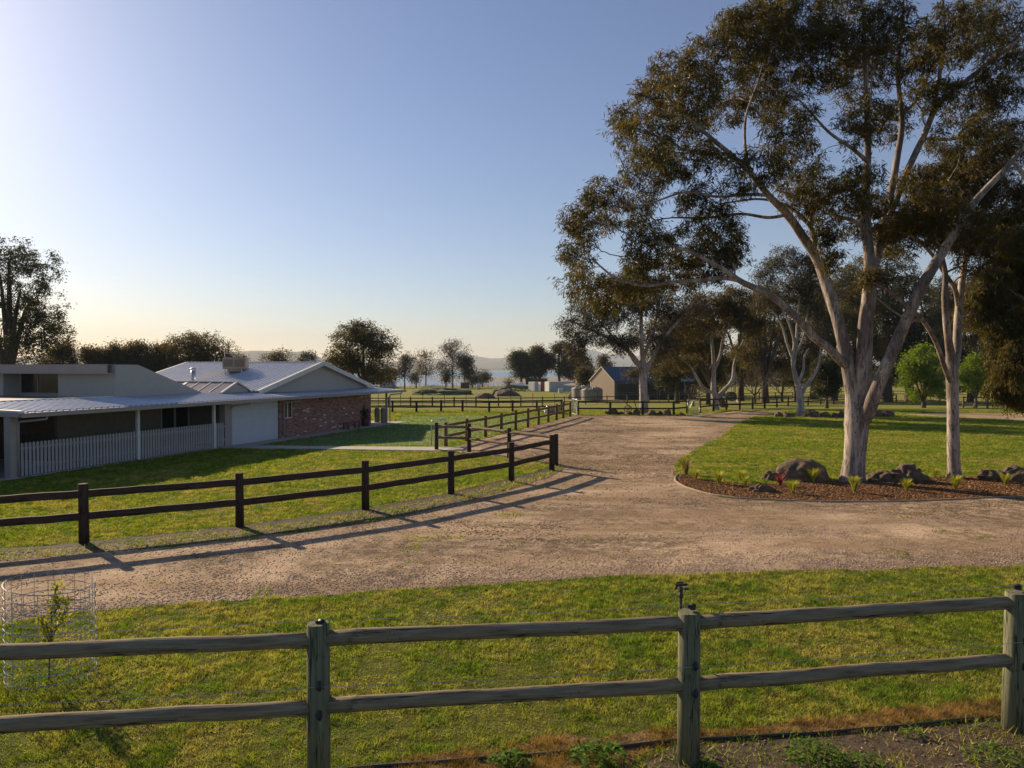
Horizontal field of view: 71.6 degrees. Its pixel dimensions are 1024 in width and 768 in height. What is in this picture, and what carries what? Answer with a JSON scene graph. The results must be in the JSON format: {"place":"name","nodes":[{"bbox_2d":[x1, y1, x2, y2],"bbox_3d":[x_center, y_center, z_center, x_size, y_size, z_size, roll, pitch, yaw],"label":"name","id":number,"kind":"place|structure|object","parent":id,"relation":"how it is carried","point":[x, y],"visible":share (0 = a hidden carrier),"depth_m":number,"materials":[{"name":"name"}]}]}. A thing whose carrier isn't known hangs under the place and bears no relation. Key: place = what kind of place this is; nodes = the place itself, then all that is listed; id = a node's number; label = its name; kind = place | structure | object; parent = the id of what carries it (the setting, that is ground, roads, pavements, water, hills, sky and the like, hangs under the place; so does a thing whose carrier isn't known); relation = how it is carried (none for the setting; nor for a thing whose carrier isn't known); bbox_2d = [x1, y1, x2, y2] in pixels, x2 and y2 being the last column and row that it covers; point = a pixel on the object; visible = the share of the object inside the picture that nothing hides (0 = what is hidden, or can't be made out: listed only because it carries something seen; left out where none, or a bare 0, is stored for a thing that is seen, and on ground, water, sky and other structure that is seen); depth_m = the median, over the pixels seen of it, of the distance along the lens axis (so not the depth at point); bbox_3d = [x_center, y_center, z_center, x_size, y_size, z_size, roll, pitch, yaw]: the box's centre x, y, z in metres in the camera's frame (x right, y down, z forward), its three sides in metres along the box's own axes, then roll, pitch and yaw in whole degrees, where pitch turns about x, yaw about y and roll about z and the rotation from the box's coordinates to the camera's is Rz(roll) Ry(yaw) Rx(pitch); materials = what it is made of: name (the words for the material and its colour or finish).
{"place":"outdoors","nodes":[
{"label":"outdoors","id":0,"kind":"place"},
{"bbox_2d":[16,349,335,366],"bbox_3d":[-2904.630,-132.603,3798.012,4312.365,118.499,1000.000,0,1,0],"label":"hills","id":1,"kind":"structure","parent":0,"point":[254,355],"depth_m":3676.56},
{"bbox_2d":[354,370,595,384],"bbox_3d":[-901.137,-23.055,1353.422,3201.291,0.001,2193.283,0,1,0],"label":"lake","id":2,"kind":"structure","parent":0,"point":[500,373],"depth_m":512.56,"materials":[{"name":"blue liquid"}]},
{"bbox_2d":[424,378,575,381],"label":"shore","id":3,"kind":"structure","parent":0,"point":[504,379],"depth_m":416.85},
{"bbox_2d":[0,411,1023,622],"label":"driveway","id":4,"kind":"structure","parent":0,"point":[82,562],"depth_m":14.94,"materials":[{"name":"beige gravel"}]},
{"bbox_2d":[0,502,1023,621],"bbox_3d":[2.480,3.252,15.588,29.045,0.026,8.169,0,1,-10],"label":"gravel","id":5,"kind":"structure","parent":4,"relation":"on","point":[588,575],"depth_m":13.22,"materials":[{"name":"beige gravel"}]},
{"bbox_2d":[127,416,989,600],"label":"weed blades","id":6,"kind":"object","parent":4,"relation":"on","point":[406,550],"visible":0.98,"depth_m":14.90,"materials":[{"name":"green plant"}]},
{"bbox_2d":[0,379,1023,767],"bbox_3d":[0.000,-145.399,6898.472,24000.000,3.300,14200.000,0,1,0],"label":"ground","id":7,"kind":"structure","parent":0,"point":[590,407],"depth_m":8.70,"materials":[{"name":"green plant"}]},
{"bbox_2d":[0,235,78,363],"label":"gum tree","id":8,"kind":"object","parent":7,"relation":"on","point":[12,338],"visible":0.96,"depth_m":69.41,"materials":[{"name":"green plant"}]},
{"bbox_2d":[8,666,86,694],"bbox_3d":[-5.266,3.349,8.081,0.825,0.151,0.665,0,1,0],"label":"weed","id":9,"kind":"object","parent":7,"relation":"on","point":[52,669],"visible":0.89,"depth_m":8.06,"materials":[{"name":"green plant"}]},
{"bbox_2d":[2,570,96,698],"bbox_3d":[-5.312,2.827,8.182,0.909,1.199,0.909,0,1,0],"label":"tree guard","id":10,"kind":"object","parent":7,"relation":"on","point":[53,618],"visible":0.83,"depth_m":8.05,"materials":[{"name":"metal"}]},
{"bbox_2d":[32,579,74,680],"bbox_3d":[-5.276,2.836,8.187,0.472,1.173,0.214,0,1,0],"label":"sapling","id":11,"kind":"object","parent":7,"relation":"on","point":[57,599],"visible":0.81,"depth_m":8.18,"materials":[{"name":"green plant"}]},
{"bbox_2d":[27,339,84,363],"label":"gum tree","id":12,"kind":"object","parent":7,"relation":"on","point":[65,352],"visible":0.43,"depth_m":108.85,"materials":[{"name":"green plant"}]},
{"bbox_2d":[76,342,114,364],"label":"gum tree","id":13,"kind":"object","parent":7,"relation":"on","point":[88,357],"visible":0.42,"depth_m":108.97,"materials":[{"name":"green plant"}]},
{"bbox_2d":[90,336,134,364],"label":"gum tree","id":14,"kind":"object","parent":7,"relation":"on","point":[112,350],"visible":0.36,"depth_m":108.95,"materials":[{"name":"green plant"}]},
{"bbox_2d":[106,338,151,368],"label":"gum tree","id":15,"kind":"object","parent":7,"relation":"on","point":[131,346],"visible":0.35,"depth_m":109.21,"materials":[{"name":"green plant"}]},
{"bbox_2d":[133,338,182,371],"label":"gum tree","id":16,"kind":"object","parent":7,"relation":"on","point":[154,354],"visible":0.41,"depth_m":108.94,"materials":[{"name":"green plant"}]},
{"bbox_2d":[152,327,250,370],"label":"gum tree","id":17,"kind":"object","parent":7,"relation":"on","point":[195,348],"visible":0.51,"depth_m":108.40,"materials":[{"name":"green plant"}]},
{"bbox_2d":[0,361,405,480],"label":"house","id":18,"kind":"structure","parent":7,"relation":"on","point":[260,403],"depth_m":31.98,"materials":[{"name":"paint"}]},
{"bbox_2d":[20,374,57,393],"bbox_3d":[-20.708,0.001,31.570,3.090,0.900,0.060,0,1,19],"label":"window","id":19,"kind":"structure","parent":18,"relation":"in","point":[29,383],"depth_m":31.68,"materials":[{"name":"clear glass"}]},
{"bbox_2d":[20,422,224,475],"bbox_3d":[-14.657,2.381,27.904,0.070,1.100,9.600,0,1,19],"label":"picket fence","id":20,"kind":"object","parent":18,"relation":"on","point":[121,448],"visible":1,"depth_m":26.80,"materials":[{"name":"paint"}]},
{"bbox_2d":[160,407,189,446],"bbox_3d":[-15.521,1.867,32.668,0.140,2.040,1.700,0,1,19],"label":"window","id":21,"kind":"structure","parent":18,"relation":"in","point":[179,416],"depth_m":32.62,"materials":[{"name":"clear glass"}]},
{"bbox_2d":[222,357,248,374],"bbox_3d":[-15.913,-1.041,40.916,1.240,0.990,1.024,0,1,-10],"label":"roof cooler","id":22,"kind":"object","parent":18,"relation":"on","point":[235,364],"visible":0.95,"depth_m":40.45,"materials":[{"name":"metal"}]},
{"bbox_2d":[232,401,277,444],"bbox_3d":[-12.534,1.850,34.618,0.040,1.950,3.500,0,1,19],"label":"garage door","id":23,"kind":"structure","parent":18,"relation":"in","point":[257,421],"depth_m":34.57,"materials":[{"name":"white metal"}]},
{"bbox_2d":[0,468,549,551],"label":"litter line","id":24,"kind":"object","parent":7,"relation":"on","point":[263,523],"visible":0.9,"depth_m":16.55,"materials":[{"name":"plant"}]},
{"bbox_2d":[254,344,295,361],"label":"gum tree","id":25,"kind":"object","parent":7,"relation":"on","point":[276,355],"visible":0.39,"depth_m":189.34,"materials":[{"name":"green plant"}]},
{"bbox_2d":[0,435,554,543],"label":"post and rail fence","id":26,"kind":"object","parent":7,"relation":"on","point":[83,516],"visible":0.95,"depth_m":16.15,"materials":[{"name":"brown wood"}]},
{"bbox_2d":[0,466,562,560],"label":"soil verge","id":27,"kind":"structure","parent":7,"relation":"on","point":[379,513],"depth_m":15.85,"materials":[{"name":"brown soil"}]},
{"bbox_2d":[293,348,318,360],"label":"gum tree","id":28,"kind":"object","parent":7,"relation":"on","point":[309,355],"visible":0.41,"depth_m":199.43,"materials":[{"name":"green plant"}]},
{"bbox_2d":[221,445,466,451],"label":"footpath","id":29,"kind":"structure","parent":7,"relation":"on","point":[383,448],"depth_m":31.92,"materials":[{"name":"concrete"}]},
{"bbox_2d":[322,317,402,387],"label":"gum tree","id":30,"kind":"object","parent":7,"relation":"on","point":[347,359],"visible":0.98,"depth_m":86.96,"materials":[{"name":"green plant"}]},
{"bbox_2d":[391,350,417,388],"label":"gum tree","id":31,"kind":"object","parent":7,"relation":"on","point":[406,359],"visible":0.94,"depth_m":208.03,"materials":[{"name":"green plant"}]},
{"bbox_2d":[279,415,560,445],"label":"turf","id":32,"kind":"structure","parent":7,"relation":"on","point":[406,438],"depth_m":38.13,"materials":[{"name":"green plant"}]},
{"bbox_2d":[411,348,443,385],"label":"gum tree","id":33,"kind":"object","parent":7,"relation":"on","point":[425,356],"visible":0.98,"depth_m":221.83,"materials":[{"name":"green plant"}]},
{"bbox_2d":[411,385,472,394],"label":"mound","id":34,"kind":"object","parent":7,"relation":"on","point":[433,390],"visible":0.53,"depth_m":150.66,"materials":[{"name":"green plant"}]},
{"bbox_2d":[432,336,474,387],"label":"gum tree","id":35,"kind":"object","parent":7,"relation":"on","point":[449,348],"visible":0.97,"depth_m":228.72,"materials":[{"name":"green plant"}]},
{"bbox_2d":[450,355,478,382],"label":"gum tree","id":36,"kind":"object","parent":7,"relation":"on","point":[469,370],"visible":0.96,"depth_m":228.49,"materials":[{"name":"green plant"}]},
{"bbox_2d":[371,399,562,411],"bbox_3d":[-5.736,1.863,58.860,20.108,1.108,1.884,0,1,-2],"label":"post and rail fence","id":37,"kind":"object","parent":7,"relation":"on","point":[462,406],"visible":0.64,"depth_m":58.67,"materials":[{"name":"brown wood"}]},
{"bbox_2d":[472,366,495,386],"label":"gum tree","id":38,"kind":"object","parent":7,"relation":"on","point":[485,376],"visible":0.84,"depth_m":245.52,"materials":[{"name":"green plant"}]},
{"bbox_2d":[435,423,557,465],"bbox_3d":[-0.603,2.404,28.921,0.854,1.332,7.217,-1,2,-44],"label":"post and rail fence","id":39,"kind":"object","parent":7,"relation":"on","point":[469,427],"visible":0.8,"depth_m":29.47,"materials":[{"name":"brown wood"}]},
{"bbox_2d":[444,401,570,446],"bbox_3d":[0.711,2.127,42.792,0.326,1.281,22.150,0,1,20],"label":"post and rail fence","id":40,"kind":"object","parent":7,"relation":"on","point":[515,413],"visible":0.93,"depth_m":41.02,"materials":[{"name":"brown wood"}]},
{"bbox_2d":[0,584,1023,767],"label":"post and rail fence","id":41,"kind":"object","parent":7,"relation":"on","point":[319,705],"visible":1,"depth_m":6.24,"materials":[{"name":"grey wood"}]},
{"bbox_2d":[502,347,543,389],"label":"gum tree","id":42,"kind":"object","parent":7,"relation":"on","point":[520,361],"visible":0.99,"depth_m":203.71,"materials":[{"name":"green plant"}]},
{"bbox_2d":[371,392,705,405],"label":"post and rail fence","id":43,"kind":"object","parent":7,"relation":"on","point":[542,397],"visible":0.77,"depth_m":80.75,"materials":[{"name":"wood"}]},
{"bbox_2d":[526,342,558,381],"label":"gum tree","id":44,"kind":"object","parent":7,"relation":"on","point":[536,352],"visible":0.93,"depth_m":203.84,"materials":[{"name":"green plant"}]},
{"bbox_2d":[543,338,576,380],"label":"gum tree","id":45,"kind":"object","parent":7,"relation":"on","point":[561,367],"visible":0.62,"depth_m":204.14,"materials":[{"name":"green plant"}]},
{"bbox_2d":[545,381,574,391],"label":"shipping container","id":46,"kind":"object","parent":7,"relation":"on","point":[551,386],"visible":0.87,"depth_m":177.40,"materials":[{"name":"white metal"}]},
{"bbox_2d":[561,348,596,380],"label":"gum tree","id":47,"kind":"object","parent":7,"relation":"on","point":[568,374],"visible":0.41,"depth_m":203.82,"materials":[{"name":"green plant"}]},
{"bbox_2d":[571,364,595,385],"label":"tree","id":48,"kind":"object","parent":7,"relation":"on","point":[584,375],"visible":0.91,"depth_m":139.26,"materials":[{"name":"green plant"}]},
{"bbox_2d":[581,386,602,399],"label":"water tank","id":49,"kind":"object","parent":7,"relation":"on","point":[590,392],"visible":0.89,"depth_m":112.60,"materials":[{"name":"white paint"}]},
{"bbox_2d":[594,351,615,369],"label":"gum tree","id":50,"kind":"object","parent":7,"relation":"on","point":[603,360],"visible":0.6,"depth_m":169.41,"materials":[{"name":"green plant"}]},
{"bbox_2d":[549,266,715,412],"bbox_3d":[9.694,-3.521,56.737,13.561,11.871,5.814,0,1,0],"label":"gum tree","id":51,"kind":"object","parent":7,"relation":"on","point":[634,339],"visible":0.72,"depth_m":56.61,"materials":[{"name":"green plant"}]},
{"bbox_2d":[578,400,687,414],"bbox_3d":[9.648,1.906,55.207,9.178,1.180,1.553,0,1,-10],"label":"post and rail fence","id":52,"kind":"object","parent":7,"relation":"on","point":[642,408],"visible":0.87,"depth_m":54.94,"materials":[{"name":"brown wood"}]},
{"bbox_2d":[589,366,695,399],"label":"barn","id":53,"kind":"structure","parent":7,"relation":"on","point":[609,381],"depth_m":121.11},
{"bbox_2d":[617,384,636,399],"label":"door","id":54,"kind":"structure","parent":53,"relation":"in","point":[627,389],"depth_m":119.28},
{"bbox_2d":[647,334,696,403],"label":"gum tree","id":55,"kind":"object","parent":7,"relation":"on","point":[666,379],"visible":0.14,"depth_m":92.09,"materials":[{"name":"green plant"}]},
{"bbox_2d":[383,701,1000,767],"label":"dry strip","id":56,"kind":"object","parent":7,"relation":"on","point":[643,734],"visible":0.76,"depth_m":6.88,"materials":[{"name":"brown soil"}]},
{"bbox_2d":[486,747,532,767],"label":"weed","id":57,"kind":"object","parent":56,"relation":"on","point":[508,753],"visible":1,"depth_m":6.45,"materials":[{"name":"green plant"}]},
{"bbox_2d":[340,715,999,767],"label":"irrigation pipe","id":58,"kind":"object","parent":56,"relation":"on","point":[701,738],"visible":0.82,"depth_m":6.86,"materials":[{"name":"black plastic"}]},
{"bbox_2d":[344,694,1001,767],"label":"dry grass","id":59,"kind":"structure","parent":56,"relation":"on","point":[945,713],"depth_m":7.00,"materials":[{"name":"brown plant"}]},
{"bbox_2d":[659,308,727,406],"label":"gum tree","id":60,"kind":"object","parent":7,"relation":"on","point":[706,372],"visible":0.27,"depth_m":71.19,"materials":[{"name":"green plant"}]},
{"bbox_2d":[691,333,732,403],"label":"gum tree","id":61,"kind":"object","parent":7,"relation":"on","point":[719,370],"visible":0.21,"depth_m":89.40,"materials":[{"name":"green plant"}]},
{"bbox_2d":[651,283,775,409],"bbox_3d":[17.286,-3.257,61.728,10.631,11.201,5.186,0,1,0],"label":"gum tree","id":62,"kind":"object","parent":7,"relation":"on","point":[726,305],"visible":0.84,"depth_m":61.09,"materials":[{"name":"green plant"}]},
{"bbox_2d":[716,298,773,400],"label":"gum tree","id":63,"kind":"object","parent":7,"relation":"on","point":[740,391],"visible":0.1,"depth_m":109.50,"materials":[{"name":"green plant"}]},
{"bbox_2d":[735,364,774,402],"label":"bare tree","id":64,"kind":"object","parent":7,"relation":"on","point":[756,384],"visible":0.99,"depth_m":97.18,"materials":[{"name":"brown plant"}]},
{"bbox_2d":[729,282,805,401],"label":"gum tree","id":65,"kind":"object","parent":7,"relation":"on","point":[764,356],"visible":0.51,"depth_m":99.40,"materials":[{"name":"green plant"}]},
{"bbox_2d":[768,307,822,400],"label":"gum tree","id":66,"kind":"object","parent":7,"relation":"on","point":[800,354],"visible":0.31,"depth_m":108.51,"materials":[{"name":"green plant"}]},
{"bbox_2d":[699,394,896,412],"bbox_3d":[34.355,1.932,80.987,3.549,2.456,61.132,1,2,41],"label":"post and rail fence","id":67,"kind":"object","parent":7,"relation":"on","point":[713,405],"visible":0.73,"depth_m":64.28,"materials":[{"name":"brown wood"}]},
{"bbox_2d":[744,243,852,415],"bbox_3d":[21.988,-4.160,54.519,8.714,13.277,4.738,0,1,0],"label":"gum tree","id":68,"kind":"object","parent":7,"relation":"on","point":[805,283],"visible":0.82,"depth_m":53.93,"materials":[{"name":"green plant"}]},
{"bbox_2d":[771,270,851,399],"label":"gum tree","id":69,"kind":"object","parent":7,"relation":"on","point":[816,353],"visible":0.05,"depth_m":119.30,"materials":[{"name":"green plant"}]},
{"bbox_2d":[723,376,902,386],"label":"shore scrub","id":70,"kind":"object","parent":7,"relation":"on","point":[773,384],"visible":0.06,"depth_m":252.88,"materials":[{"name":"green plant"}]},
{"bbox_2d":[807,356,843,407],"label":"tree","id":71,"kind":"object","parent":7,"relation":"on","point":[827,370],"visible":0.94,"depth_m":67.04,"materials":[{"name":"green plant"}]},
{"bbox_2d":[800,279,851,400],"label":"gum tree","id":72,"kind":"object","parent":7,"relation":"on","point":[827,355],"visible":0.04,"depth_m":108.36,"materials":[{"name":"green plant"}]},
{"bbox_2d":[641,720,1023,767],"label":"bare soil","id":73,"kind":"structure","parent":7,"relation":"on","point":[848,740],"depth_m":6.70,"materials":[{"name":"brown soil"}]},
{"bbox_2d":[566,709,1023,767],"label":"weed","id":74,"kind":"object","parent":73,"relation":"on","point":[831,737],"depth_m":6.59,"materials":[{"name":"green plant"}]},
{"bbox_2d":[783,735,845,767],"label":"weed","id":75,"kind":"object","parent":73,"relation":"on","point":[823,749],"visible":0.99,"depth_m":6.50,"materials":[{"name":"green plant"}]},
{"bbox_2d":[643,720,1021,767],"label":"weeds","id":76,"kind":"object","parent":73,"relation":"on","point":[764,743],"visible":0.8,"depth_m":6.68,"materials":[{"name":"green plant"}]},
{"bbox_2d":[832,750,889,767],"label":"weed","id":77,"kind":"object","parent":73,"relation":"on","point":[855,755],"visible":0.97,"depth_m":6.44,"materials":[{"name":"green plant"}]},
{"bbox_2d":[958,739,1023,767],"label":"weed","id":78,"kind":"object","parent":73,"relation":"on","point":[995,751],"visible":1,"depth_m":6.56,"materials":[{"name":"green plant"}]},
{"bbox_2d":[674,472,1023,501],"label":"kerb","id":79,"kind":"structure","parent":7,"relation":"on","point":[675,479],"depth_m":19.48,"materials":[{"name":"concrete"}]},
{"bbox_2d":[677,474,1023,500],"bbox_3d":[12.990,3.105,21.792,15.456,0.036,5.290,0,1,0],"label":"bark mulch","id":80,"kind":"object","parent":7,"relation":"on","point":[917,488],"visible":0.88,"depth_m":20.98,"materials":[{"name":"brown wood"}]},
{"bbox_2d":[747,483,776,491],"bbox_3d":[7.302,3.061,20.861,0.803,0.274,0.604,0,1,0],"label":"rock","id":81,"kind":"object","parent":80,"relation":"on","point":[763,487],"visible":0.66,"depth_m":20.64,"materials":[{"name":"grey stone"}]},
{"bbox_2d":[547,0,1023,482],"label":"gum tree","id":82,"kind":"object","parent":80,"relation":"on","point":[817,35],"visible":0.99,"depth_m":21.94,"materials":[{"name":"green plant"}]},
{"bbox_2d":[776,457,828,481],"bbox_3d":[9.417,2.819,23.039,1.743,0.870,1.417,0,1,0],"label":"boulder","id":83,"kind":"object","parent":80,"relation":"on","point":[797,468],"visible":0.57,"depth_m":22.66,"materials":[{"name":"grey stone"}]},
{"bbox_2d":[866,469,892,481],"bbox_3d":[11.823,2.957,22.768,0.988,0.447,0.822,0,1,0],"label":"boulder","id":84,"kind":"object","parent":80,"relation":"on","point":[882,475],"visible":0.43,"depth_m":22.53,"materials":[{"name":"beige stone"}]},
{"bbox_2d":[889,464,930,482],"bbox_3d":[12.645,2.885,22.655,1.481,0.682,1.141,0,1,0],"label":"boulder","id":85,"kind":"object","parent":80,"relation":"on","point":[914,473],"visible":0.6,"depth_m":22.34,"materials":[{"name":"grey stone"}]},
{"bbox_2d":[843,134,1023,478],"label":"gum tree","id":86,"kind":"object","parent":80,"relation":"on","point":[973,171],"visible":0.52,"depth_m":22.73,"materials":[{"name":"green plant"}]},
{"bbox_2d":[977,469,998,480],"bbox_3d":[15.423,2.970,22.961,0.646,0.413,0.570,1,1,33],"label":"rock","id":87,"kind":"object","parent":80,"relation":"on","point":[987,474],"visible":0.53,"depth_m":22.86,"materials":[{"name":"grey stone"}]},
{"bbox_2d":[995,465,1023,481],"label":"boulder","id":88,"kind":"object","parent":80,"relation":"on","point":[1016,472],"visible":0.48,"depth_m":22.57,"materials":[{"name":"grey stone"}]},
{"bbox_2d":[813,256,903,384],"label":"gum tree","id":89,"kind":"object","parent":7,"relation":"on","point":[854,304],"visible":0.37,"depth_m":94.41,"materials":[{"name":"green plant"}]},
{"bbox_2d":[838,240,941,401],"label":"gum tree","id":90,"kind":"object","parent":7,"relation":"on","point":[901,287],"visible":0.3,"depth_m":101.63,"materials":[{"name":"green plant"}]},
{"bbox_2d":[872,273,951,401],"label":"gum tree","id":91,"kind":"object","parent":7,"relation":"on","point":[927,335],"visible":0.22,"depth_m":103.79,"materials":[{"name":"green plant"}]},
{"bbox_2d":[892,342,945,407],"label":"tree","id":92,"kind":"object","parent":7,"relation":"on","point":[916,368],"visible":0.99,"depth_m":69.27,"materials":[{"name":"green plant"}]},
{"bbox_2d":[912,274,969,398],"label":"gum tree","id":93,"kind":"object","parent":7,"relation":"on","point":[939,285],"visible":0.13,"depth_m":121.84,"materials":[{"name":"green plant"}]},
{"bbox_2d":[928,277,994,401],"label":"gum tree","id":94,"kind":"object","parent":7,"relation":"on","point":[964,352],"visible":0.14,"depth_m":99.45,"materials":[{"name":"green plant"}]},
{"bbox_2d":[915,395,1009,408],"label":"post and rail fence","id":95,"kind":"object","parent":7,"relation":"on","point":[987,403],"visible":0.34,"depth_m":69.03,"materials":[{"name":"brown wood"}]},
{"bbox_2d":[958,351,991,407],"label":"tree","id":96,"kind":"object","parent":7,"relation":"on","point":[974,379],"visible":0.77,"depth_m":69.22,"materials":[{"name":"green plant"}]},
{"bbox_2d":[953,269,1020,402],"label":"gum tree","id":97,"kind":"object","parent":7,"relation":"on","point":[976,348],"visible":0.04,"depth_m":91.31,"materials":[{"name":"green plant"}]},
{"bbox_2d":[961,161,1023,418],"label":"gum tree","id":98,"kind":"object","parent":7,"relation":"on","point":[996,297],"visible":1,"depth_m":18.80,"materials":[{"name":"green plant"}]},
{"bbox_2d":[0,0,1023,361],"label":"sky","id":99,"kind":"structure","parent":0,"point":[266,175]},
{"bbox_2d":[379,359,879,368],"bbox_3d":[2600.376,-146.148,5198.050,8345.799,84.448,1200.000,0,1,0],"label":"hills","id":100,"kind":"structure","parent":0,"point":[488,365],"depth_m":4958.84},
{"bbox_2d":[365,350,986,365],"bbox_3d":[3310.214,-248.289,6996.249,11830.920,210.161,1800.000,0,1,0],"label":"hills","id":101,"kind":"structure","parent":0,"point":[593,354],"depth_m":6777.10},
{"bbox_2d":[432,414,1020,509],"bbox_3d":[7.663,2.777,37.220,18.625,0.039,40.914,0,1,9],"label":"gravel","id":102,"kind":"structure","parent":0,"point":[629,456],"depth_m":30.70,"materials":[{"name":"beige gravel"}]},
{"bbox_2d":[905,413,1023,419],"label":"track","id":103,"kind":"structure","parent":0,"point":[990,415],"depth_m":54.34,"materials":[{"name":"beige gravel"}]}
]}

